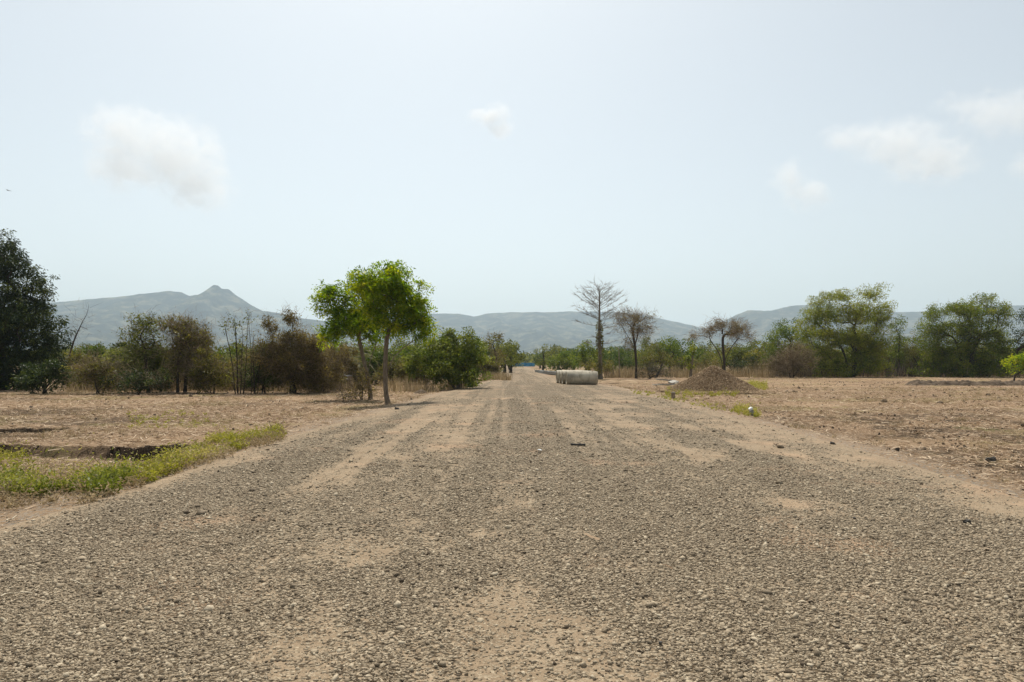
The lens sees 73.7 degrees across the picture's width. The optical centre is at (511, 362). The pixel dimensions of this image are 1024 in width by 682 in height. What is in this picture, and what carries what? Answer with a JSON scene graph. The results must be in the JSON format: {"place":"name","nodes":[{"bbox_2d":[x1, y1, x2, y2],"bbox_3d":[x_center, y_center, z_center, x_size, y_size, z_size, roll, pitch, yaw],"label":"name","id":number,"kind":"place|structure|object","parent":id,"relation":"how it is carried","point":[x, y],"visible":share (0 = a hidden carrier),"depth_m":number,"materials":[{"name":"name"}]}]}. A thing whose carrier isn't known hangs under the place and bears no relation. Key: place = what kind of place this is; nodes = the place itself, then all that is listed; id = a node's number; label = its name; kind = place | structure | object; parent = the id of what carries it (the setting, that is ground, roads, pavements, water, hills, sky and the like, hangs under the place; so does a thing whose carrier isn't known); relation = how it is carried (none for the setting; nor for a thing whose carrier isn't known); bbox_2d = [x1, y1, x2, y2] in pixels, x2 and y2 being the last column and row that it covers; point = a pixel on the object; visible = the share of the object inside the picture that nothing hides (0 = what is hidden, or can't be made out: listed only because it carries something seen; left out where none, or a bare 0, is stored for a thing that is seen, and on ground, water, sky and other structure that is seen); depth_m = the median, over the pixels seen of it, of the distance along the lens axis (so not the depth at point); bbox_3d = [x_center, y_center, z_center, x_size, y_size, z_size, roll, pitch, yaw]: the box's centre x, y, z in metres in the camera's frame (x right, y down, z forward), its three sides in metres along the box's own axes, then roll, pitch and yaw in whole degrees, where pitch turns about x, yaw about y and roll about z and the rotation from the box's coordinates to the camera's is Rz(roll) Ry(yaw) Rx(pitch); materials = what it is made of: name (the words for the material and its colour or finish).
{"place":"outdoors","nodes":[
{"label":"outdoors","id":0,"kind":"place"},
{"bbox_2d":[10,285,378,352],"bbox_3d":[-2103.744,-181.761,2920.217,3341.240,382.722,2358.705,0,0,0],"label":"hill","id":1,"kind":"structure","parent":0,"point":[213,303],"depth_m":2962.70,"materials":[{"name":"stone"}]},
{"bbox_2d":[0,366,1023,681],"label":"gravel road","id":2,"kind":"structure","parent":0,"point":[530,386],"depth_m":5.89,"materials":[{"name":"gravel"}]},
{"bbox_2d":[479,329,509,372],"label":"road end tree","id":3,"kind":"object","parent":2,"relation":"on","point":[495,353],"visible":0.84,"depth_m":77.32,"materials":[{"name":"green plant"}]},
{"bbox_2d":[566,371,597,384],"bbox_3d":[4.760,1.076,46.600,2.120,0.954,0.954,0,0,0],"label":"concrete pipe","id":4,"kind":"object","parent":2,"relation":"on","point":[581,377],"visible":1,"depth_m":46.19,"materials":[{"name":"concrete"}]},
{"bbox_2d":[0,364,1023,527],"bbox_3d":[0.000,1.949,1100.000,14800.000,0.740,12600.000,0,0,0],"label":"ground","id":5,"kind":"structure","parent":0,"point":[104,450],"depth_m":19.86,"materials":[{"name":"soil"}]},
{"bbox_2d":[0,227,77,389],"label":"mango tree","id":6,"kind":"object","parent":5,"relation":"on","point":[21,318],"visible":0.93,"depth_m":41.25,"materials":[{"name":"green plant"}]},
{"bbox_2d":[6,357,83,393],"bbox_3d":[-24.832,0.826,36.335,3.332,2.364,2.727,0,0,0],"label":"dark bush","id":7,"kind":"object","parent":5,"relation":"on","point":[33,377],"visible":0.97,"depth_m":35.99,"materials":[{"name":"green plant"}]},
{"bbox_2d":[0,434,138,479],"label":"thin weeds","id":8,"kind":"object","parent":5,"relation":"on","point":[13,454],"visible":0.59,"depth_m":10.60,"materials":[{"name":"green plant"}]},
{"bbox_2d":[0,447,141,496],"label":"ditch weeds","id":9,"kind":"object","parent":5,"relation":"on","point":[109,472],"visible":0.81,"depth_m":8.77,"materials":[{"name":"green plant"}]},
{"bbox_2d":[58,342,89,365],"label":"tree","id":10,"kind":"object","parent":5,"relation":"on","point":[76,351],"visible":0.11,"depth_m":68.66,"materials":[{"name":"green plant"}]},
{"bbox_2d":[57,348,93,387],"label":"scrub bush","id":11,"kind":"object","parent":5,"relation":"on","point":[76,359],"visible":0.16,"depth_m":45.76,"materials":[{"name":"green plant"}]},
{"bbox_2d":[54,300,100,361],"bbox_3d":[-32.583,-1.539,50.074,4.684,6.605,3.112,0,0,0],"label":"bare tree","id":12,"kind":"object","parent":5,"relation":"on","point":[76,334],"visible":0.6,"depth_m":50.19,"materials":[{"name":"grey plant"}]},
{"bbox_2d":[78,343,106,361],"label":"scrub bush","id":13,"kind":"object","parent":5,"relation":"on","point":[91,349],"visible":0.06,"depth_m":47.93,"materials":[{"name":"green plant"}]},
{"bbox_2d":[58,348,133,393],"bbox_3d":[-21.992,0.805,36.559,4.025,3.216,3.722,0,0,0],"label":"round bush","id":14,"kind":"object","parent":5,"relation":"on","point":[96,368],"visible":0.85,"depth_m":35.94,"materials":[{"name":"green plant"}]},
{"bbox_2d":[94,343,141,367],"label":"scrub bush","id":15,"kind":"object","parent":5,"relation":"on","point":[112,355],"visible":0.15,"depth_m":45.92,"materials":[{"name":"green plant"}]},
{"bbox_2d":[106,307,170,392],"bbox_3d":[-20.515,-0.771,37.999,3.913,5.033,3.136,0,0,0],"label":"leafy tree","id":16,"kind":"object","parent":5,"relation":"on","point":[138,356],"visible":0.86,"depth_m":37.84,"materials":[{"name":"green plant"}]},
{"bbox_2d":[98,361,186,394],"bbox_3d":[-19.245,1.085,35.575,4.027,2.854,2.988,0,0,0],"label":"shade bush","id":17,"kind":"object","parent":5,"relation":"on","point":[140,380],"visible":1,"depth_m":35.35,"materials":[{"name":"green plant"}]},
{"bbox_2d":[0,425,288,509],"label":"dry weeds","id":18,"kind":"object","parent":5,"relation":"on","point":[260,441],"visible":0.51,"depth_m":8.75,"materials":[{"name":"green plant"}]},
{"bbox_2d":[140,346,179,391],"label":"bright bush","id":19,"kind":"object","parent":5,"relation":"on","point":[156,365],"visible":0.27,"depth_m":38.59,"materials":[{"name":"green plant"}]},
{"bbox_2d":[126,409,216,428],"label":"field weeds","id":20,"kind":"object","parent":5,"relation":"on","point":[166,426],"visible":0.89,"depth_m":19.40,"materials":[{"name":"green plant"}]},
{"bbox_2d":[144,306,235,392],"bbox_3d":[-17.905,-0.646,38.010,4.972,5.312,3.589,0,0,12],"label":"twiggy tree","id":21,"kind":"object","parent":5,"relation":"on","point":[190,337],"visible":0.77,"depth_m":37.61,"materials":[{"name":"green plant"}]},
{"bbox_2d":[120,419,286,483],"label":"roadside weeds","id":22,"kind":"object","parent":5,"relation":"on","point":[150,471],"visible":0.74,"depth_m":10.95,"materials":[{"name":"green plant"}]},
{"bbox_2d":[180,345,238,393],"bbox_3d":[-16.082,0.503,37.343,4.187,3.045,3.042,0,0,-6],"label":"olive bush","id":23,"kind":"object","parent":5,"relation":"on","point":[214,377],"visible":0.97,"depth_m":36.86,"materials":[{"name":"green plant"}]},
{"bbox_2d":[74,359,349,391],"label":"brush stems","id":24,"kind":"object","parent":5,"relation":"on","point":[182,384],"visible":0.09,"depth_m":39.99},
{"bbox_2d":[215,307,258,393],"bbox_3d":[-14.561,-0.637,36.311,2.207,4.795,2.311,0,0,34],"label":"bamboo clump","id":25,"kind":"object","parent":5,"relation":"on","point":[241,365],"visible":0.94,"depth_m":36.29,"materials":[{"name":"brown plant"}]},
{"bbox_2d":[225,340,254,360],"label":"scrub bush","id":26,"kind":"object","parent":5,"relation":"on","point":[243,351],"visible":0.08,"depth_m":45.90,"materials":[{"name":"green plant"}]},
{"bbox_2d":[232,350,256,383],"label":"scrub bush","id":27,"kind":"object","parent":5,"relation":"on","point":[244,357],"visible":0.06,"depth_m":41.96,"materials":[{"name":"green plant"}]},
{"bbox_2d":[243,311,272,393],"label":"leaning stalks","id":28,"kind":"object","parent":5,"relation":"on","point":[251,359],"visible":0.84,"depth_m":36.29,"materials":[{"name":"brown plant"}]},
{"bbox_2d":[237,337,285,393],"bbox_3d":[-13.456,0.276,37.032,3.618,3.795,2.551,0,0,0],"label":"tangled bush","id":29,"kind":"object","parent":5,"relation":"on","point":[262,382],"visible":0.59,"depth_m":36.75,"materials":[{"name":"brown plant"}]},
{"bbox_2d":[62,375,476,392],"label":"dry grass","id":30,"kind":"structure","parent":5,"relation":"on","point":[406,384],"depth_m":39.20,"materials":[{"name":"plant"}]},
{"bbox_2d":[238,302,338,393],"bbox_3d":[-11.942,-0.435,37.127,5.015,6.104,4.398,0,0,0],"label":"vine tree","id":31,"kind":"object","parent":5,"relation":"on","point":[301,362],"visible":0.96,"depth_m":36.65,"materials":[{"name":"brown plant"}]},
{"bbox_2d":[310,322,350,391],"bbox_3d":[-10.603,0.125,38.817,3.252,4.894,3.015,0,0,-37],"label":"dry bush","id":32,"kind":"object","parent":5,"relation":"on","point":[335,377],"visible":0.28,"depth_m":38.65,"materials":[{"name":"brown plant"}]},
{"bbox_2d":[326,340,361,377],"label":"scrub bush","id":33,"kind":"object","parent":5,"relation":"on","point":[346,349],"visible":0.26,"depth_m":43.78,"materials":[{"name":"green plant"}]},
{"bbox_2d":[306,271,385,399],"bbox_3d":[-7.367,-1.232,30.930,4.050,5.936,2.531,0,0,0],"label":"roadside tree","id":34,"kind":"object","parent":5,"relation":"on","point":[341,325],"visible":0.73,"depth_m":30.84,"materials":[{"name":"green plant"}]},
{"bbox_2d":[330,344,377,375],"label":"bush","id":35,"kind":"object","parent":5,"relation":"on","point":[359,362],"visible":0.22,"depth_m":46.14,"materials":[{"name":"green plant"}]},
{"bbox_2d":[342,361,371,381],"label":"scrub bush","id":36,"kind":"object","parent":5,"relation":"on","point":[355,377],"visible":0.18,"depth_m":43.70,"materials":[{"name":"green plant"}]},
{"bbox_2d":[334,360,383,399],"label":"thorn bush","id":37,"kind":"object","parent":5,"relation":"on","point":[360,389],"visible":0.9,"depth_m":30.41,"materials":[{"name":"brown plant"}]},
{"bbox_2d":[359,346,397,383],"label":"scrub bush","id":38,"kind":"object","parent":5,"relation":"on","point":[379,358],"visible":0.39,"depth_m":51.59,"materials":[{"name":"green plant"}]},
{"bbox_2d":[337,259,441,403],"bbox_3d":[-4.918,-1.215,27.620,4.204,5.964,2.676,0,0,0],"label":"roadside tree","id":39,"kind":"object","parent":5,"relation":"on","point":[389,289],"visible":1,"depth_m":27.29,"materials":[{"name":"green plant"}]},
{"bbox_2d":[372,356,420,384],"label":"scrub bush","id":40,"kind":"object","parent":5,"relation":"on","point":[397,372],"visible":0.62,"depth_m":49.85,"materials":[{"name":"green plant"}]},
{"bbox_2d":[341,385,453,401],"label":"verge grass","id":41,"kind":"structure","parent":5,"relation":"on","point":[407,393],"depth_m":36.38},
{"bbox_2d":[369,343,428,363],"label":"green bush","id":42,"kind":"object","parent":5,"relation":"on","point":[402,353],"visible":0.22,"depth_m":61.92,"materials":[{"name":"green plant"}]},
{"bbox_2d":[388,337,420,359],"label":"tree","id":43,"kind":"object","parent":5,"relation":"on","point":[398,344],"visible":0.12,"depth_m":78.00,"materials":[{"name":"green plant"}]},
{"bbox_2d":[402,355,434,384],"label":"scrub bush","id":44,"kind":"object","parent":5,"relation":"on","point":[421,378],"visible":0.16,"depth_m":51.65,"materials":[{"name":"green plant"}]},
{"bbox_2d":[400,325,494,389],"bbox_3d":[-3.847,-0.196,40.367,5.763,4.045,3.964,0,0,0],"label":"spreading shrub","id":45,"kind":"object","parent":5,"relation":"on","point":[452,366],"visible":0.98,"depth_m":40.28,"materials":[{"name":"green plant"}]},
{"bbox_2d":[478,357,503,376],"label":"scrub bush","id":46,"kind":"object","parent":5,"relation":"on","point":[491,366],"visible":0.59,"depth_m":67.72,"materials":[{"name":"green plant"}]},
{"bbox_2d":[479,371,512,381],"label":"roadside grass","id":47,"kind":"structure","parent":5,"relation":"on","point":[500,376],"depth_m":59.07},
{"bbox_2d":[476,333,520,368],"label":"tree","id":48,"kind":"object","parent":5,"relation":"on","point":[508,352],"visible":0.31,"depth_m":85.10,"materials":[{"name":"green plant"}]},
{"bbox_2d":[489,344,516,372],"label":"road end tree","id":49,"kind":"object","parent":5,"relation":"on","point":[504,350],"visible":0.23,"depth_m":94.59,"materials":[{"name":"green plant"}]},
{"bbox_2d":[0,385,1023,483],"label":"field tufts","id":50,"kind":"object","parent":5,"relation":"on","point":[344,415],"visible":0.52,"depth_m":22.93,"materials":[{"name":"brown plant"}]},
{"bbox_2d":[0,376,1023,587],"bbox_3d":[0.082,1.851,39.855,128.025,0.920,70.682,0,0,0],"label":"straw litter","id":51,"kind":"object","parent":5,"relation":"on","point":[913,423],"visible":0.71,"depth_m":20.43,"materials":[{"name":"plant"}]},
{"bbox_2d":[0,381,1023,509],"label":"soil clods","id":52,"kind":"object","parent":5,"relation":"on","point":[883,400],"visible":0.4,"depth_m":21.02,"materials":[{"name":"soil"}]},
{"bbox_2d":[18,344,1012,366],"bbox_3d":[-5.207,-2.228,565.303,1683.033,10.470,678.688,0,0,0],"label":"wood","id":53,"kind":"object","parent":5,"relation":"on","point":[528,358],"visible":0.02,"depth_m":264.12,"materials":[{"name":"green plant"}]},
{"bbox_2d":[506,340,526,372],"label":"road end tree","id":54,"kind":"object","parent":5,"relation":"on","point":[518,354],"visible":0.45,"depth_m":96.78,"materials":[{"name":"green plant"}]},
{"bbox_2d":[527,344,560,369],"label":"tree","id":55,"kind":"object","parent":5,"relation":"on","point":[554,348],"visible":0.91,"depth_m":119.88,"materials":[{"name":"green plant"}]},
{"bbox_2d":[544,346,565,369],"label":"tree","id":56,"kind":"object","parent":5,"relation":"on","point":[557,352],"visible":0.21,"depth_m":145.04,"materials":[{"name":"green plant"}]},
{"bbox_2d":[546,351,579,370],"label":"orchard tree","id":57,"kind":"object","parent":5,"relation":"on","point":[563,363],"visible":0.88,"depth_m":99.59,"materials":[{"name":"green plant"}]},
{"bbox_2d":[569,339,596,369],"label":"young tree","id":58,"kind":"object","parent":5,"relation":"on","point":[581,357],"visible":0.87,"depth_m":91.73,"materials":[{"name":"green plant"}]},
{"bbox_2d":[578,357,603,374],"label":"brown hedge bush","id":59,"kind":"object","parent":5,"relation":"on","point":[593,365],"visible":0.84,"depth_m":67.99,"materials":[{"name":"green plant"}]},
{"bbox_2d":[570,276,625,378],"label":"tall bare tree","id":60,"kind":"object","parent":5,"relation":"on","point":[598,337],"visible":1,"depth_m":68.12,"materials":[{"name":"brown plant"}]},
{"bbox_2d":[602,356,614,374],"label":"brown hedge bush","id":61,"kind":"object","parent":5,"relation":"on","point":[608,366],"visible":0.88,"depth_m":73.60,"materials":[{"name":"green plant"}]},
{"bbox_2d":[597,347,628,365],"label":"tree","id":62,"kind":"object","parent":5,"relation":"on","point":[614,354],"visible":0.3,"depth_m":110.18,"materials":[{"name":"green plant"}]},
{"bbox_2d":[606,352,639,370],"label":"scrub bush","id":63,"kind":"object","parent":5,"relation":"on","point":[629,364],"visible":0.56,"depth_m":85.68,"materials":[{"name":"green plant"}]},
{"bbox_2d":[609,304,661,377],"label":"half bare tree","id":64,"kind":"object","parent":5,"relation":"on","point":[638,318],"visible":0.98,"depth_m":70.94,"materials":[{"name":"brown plant"}]},
{"bbox_2d":[626,346,662,369],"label":"scrub bush","id":65,"kind":"object","parent":5,"relation":"on","point":[646,352],"visible":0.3,"depth_m":87.78,"materials":[{"name":"green plant"}]},
{"bbox_2d":[632,356,675,378],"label":"thorny bush","id":66,"kind":"object","parent":5,"relation":"on","point":[650,368],"visible":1,"depth_m":68.31,"materials":[{"name":"brown plant"}]},
{"bbox_2d":[637,335,671,365],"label":"tree","id":67,"kind":"object","parent":5,"relation":"on","point":[642,345],"visible":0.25,"depth_m":106.36,"materials":[{"name":"green plant"}]},
{"bbox_2d":[637,340,676,377],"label":"mixed tree","id":68,"kind":"object","parent":5,"relation":"on","point":[661,358],"visible":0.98,"depth_m":74.26,"materials":[{"name":"green plant"}]},
{"bbox_2d":[655,336,681,369],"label":"lime tree","id":69,"kind":"object","parent":5,"relation":"on","point":[669,346],"visible":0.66,"depth_m":81.91,"materials":[{"name":"green plant"}]},
{"bbox_2d":[646,337,708,368],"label":"tree","id":70,"kind":"object","parent":5,"relation":"on","point":[668,351],"visible":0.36,"depth_m":95.09,"materials":[{"name":"green plant"}]},
{"bbox_2d":[667,356,699,376],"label":"scrub bush","id":71,"kind":"object","parent":5,"relation":"on","point":[676,364],"visible":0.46,"depth_m":79.70,"materials":[{"name":"green plant"}]},
{"bbox_2d":[678,341,696,376],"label":"pollard tree","id":72,"kind":"object","parent":5,"relation":"on","point":[691,366],"visible":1,"depth_m":65.55,"materials":[{"name":"green plant"}]},
{"bbox_2d":[603,364,775,377],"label":"dry reeds","id":73,"kind":"object","parent":5,"relation":"on","point":[624,373],"visible":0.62,"depth_m":74.67,"materials":[{"name":"beige plant"}]},
{"bbox_2d":[630,389,761,416],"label":"verge weeds","id":74,"kind":"object","parent":5,"relation":"on","point":[683,397],"visible":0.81,"depth_m":27.91,"materials":[{"name":"green plant"}]},
{"bbox_2d":[664,386,739,396],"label":"grass","id":75,"kind":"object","parent":5,"relation":"on","point":[688,393],"visible":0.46,"depth_m":34.28,"materials":[{"name":"yellow plant"}]},
{"bbox_2d":[683,349,722,371],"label":"scrub bush","id":76,"kind":"object","parent":5,"relation":"on","point":[705,356],"visible":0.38,"depth_m":81.79,"materials":[{"name":"green plant"}]},
{"bbox_2d":[695,341,717,365],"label":"tree","id":77,"kind":"object","parent":5,"relation":"on","point":[708,345],"visible":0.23,"depth_m":134.83,"materials":[{"name":"green plant"}]},
{"bbox_2d":[695,356,720,372],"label":"scrub bush","id":78,"kind":"object","parent":5,"relation":"on","point":[716,359],"visible":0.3,"depth_m":79.01,"materials":[{"name":"green plant"}]},
{"bbox_2d":[656,365,777,393],"bbox_3d":[11.399,1.052,38.600,6.800,1.738,5.800,0,0,0],"label":"gravel mound","id":79,"kind":"object","parent":5,"relation":"on","point":[715,379],"visible":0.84,"depth_m":37.44,"materials":[{"name":"gravel"}]},
{"bbox_2d":[683,312,760,370],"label":"flat topped tree","id":80,"kind":"object","parent":5,"relation":"on","point":[721,325],"visible":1,"depth_m":70.92,"materials":[{"name":"brown plant"}]},
{"bbox_2d":[707,342,749,368],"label":"tree","id":81,"kind":"object","parent":5,"relation":"on","point":[726,349],"visible":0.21,"depth_m":98.20,"materials":[{"name":"green plant"}]},
{"bbox_2d":[712,344,752,369],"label":"orchard tree","id":82,"kind":"object","parent":5,"relation":"on","point":[737,352],"visible":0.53,"depth_m":87.55,"materials":[{"name":"green plant"}]},
{"bbox_2d":[727,352,761,374],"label":"scrub bush","id":83,"kind":"object","parent":5,"relation":"on","point":[743,362],"visible":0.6,"depth_m":80.90,"materials":[{"name":"green plant"}]},
{"bbox_2d":[730,400,760,416],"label":"marker weeds","id":84,"kind":"object","parent":5,"relation":"on","point":[747,412],"visible":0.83,"depth_m":21.73,"materials":[{"name":"yellow plant"}]},
{"bbox_2d":[742,376,767,389],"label":"mound side weeds","id":85,"kind":"object","parent":5,"relation":"on","point":[759,385],"visible":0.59,"depth_m":44.51,"materials":[{"name":"yellow plant"}]},
{"bbox_2d":[742,346,776,364],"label":"orchard tree","id":86,"kind":"object","parent":5,"relation":"on","point":[758,354],"visible":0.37,"depth_m":86.22,"materials":[{"name":"green plant"}]},
{"bbox_2d":[745,334,784,364],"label":"tree","id":87,"kind":"object","parent":5,"relation":"on","point":[757,343],"visible":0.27,"depth_m":98.54,"materials":[{"name":"green plant"}]},
{"bbox_2d":[758,343,787,371],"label":"scrub bush","id":88,"kind":"object","parent":5,"relation":"on","point":[765,354],"visible":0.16,"depth_m":83.83,"materials":[{"name":"green plant"}]},
{"bbox_2d":[760,317,809,372],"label":"yellow green tree","id":89,"kind":"object","parent":5,"relation":"on","point":[781,331],"visible":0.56,"depth_m":81.87,"materials":[{"name":"green plant"}]},
{"bbox_2d":[756,339,822,377],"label":"dry thicket","id":90,"kind":"object","parent":5,"relation":"on","point":[795,359],"visible":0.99,"depth_m":73.36,"materials":[{"name":"brown plant"}]},
{"bbox_2d":[791,282,907,377],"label":"tree","id":91,"kind":"object","parent":5,"relation":"on","point":[867,344],"visible":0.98,"depth_m":76.94,"materials":[{"name":"green plant"}]},
{"bbox_2d":[769,355,1023,376],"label":"thicket stems","id":92,"kind":"object","parent":5,"relation":"on","point":[886,372],"visible":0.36,"depth_m":78.82,"materials":[{"name":"plant"}]},
{"bbox_2d":[883,317,911,375],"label":"narrow tree","id":93,"kind":"object","parent":5,"relation":"on","point":[898,348],"visible":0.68,"depth_m":81.11,"materials":[{"name":"green plant"}]},
{"bbox_2d":[778,369,1023,376],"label":"dry undergrowth","id":94,"kind":"object","parent":5,"relation":"on","point":[893,375],"visible":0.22,"depth_m":78.98,"materials":[{"name":"brown plant"}]},
{"bbox_2d":[889,338,920,375],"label":"scrub bush","id":95,"kind":"object","parent":5,"relation":"on","point":[904,350],"visible":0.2,"depth_m":83.69,"materials":[{"name":"green plant"}]},
{"bbox_2d":[895,329,932,371],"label":"ochre bush","id":96,"kind":"object","parent":5,"relation":"on","point":[912,355],"visible":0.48,"depth_m":81.27,"materials":[{"name":"green plant"}]},
{"bbox_2d":[904,293,1021,377],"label":"broad dark tree","id":97,"kind":"object","parent":5,"relation":"on","point":[969,358],"visible":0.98,"depth_m":77.21,"materials":[{"name":"green plant"}]},
{"bbox_2d":[905,379,1023,385],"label":"soil ridge","id":98,"kind":"structure","parent":5,"relation":"on","point":[968,382],"depth_m":49.47,"materials":[{"name":"soil"}]},
{"bbox_2d":[999,351,1023,380],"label":"edge bush","id":99,"kind":"object","parent":5,"relation":"on","point":[1013,359],"visible":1,"depth_m":60.98,"materials":[{"name":"green plant"}]},
{"bbox_2d":[1001,307,1023,376],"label":"edge tree","id":100,"kind":"object","parent":5,"relation":"on","point":[1018,340],"visible":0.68,"depth_m":74.20,"materials":[{"name":"green plant"}]},
{"bbox_2d":[0,0,1023,327],"label":"sky","id":101,"kind":"structure","parent":0,"point":[695,159],"materials":[{"name":"blue"}]},
{"bbox_2d":[326,311,755,354],"bbox_3d":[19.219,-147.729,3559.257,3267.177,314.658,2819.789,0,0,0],"label":"hill","id":102,"kind":"structure","parent":0,"point":[529,332],"depth_m":3611.57,"materials":[{"name":"stone"}]},
{"bbox_2d":[709,304,1023,349],"bbox_3d":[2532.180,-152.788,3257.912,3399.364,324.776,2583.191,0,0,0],"label":"hill","id":103,"kind":"structure","parent":0,"point":[763,320],"depth_m":3444.28,"materials":[{"name":"stone"}]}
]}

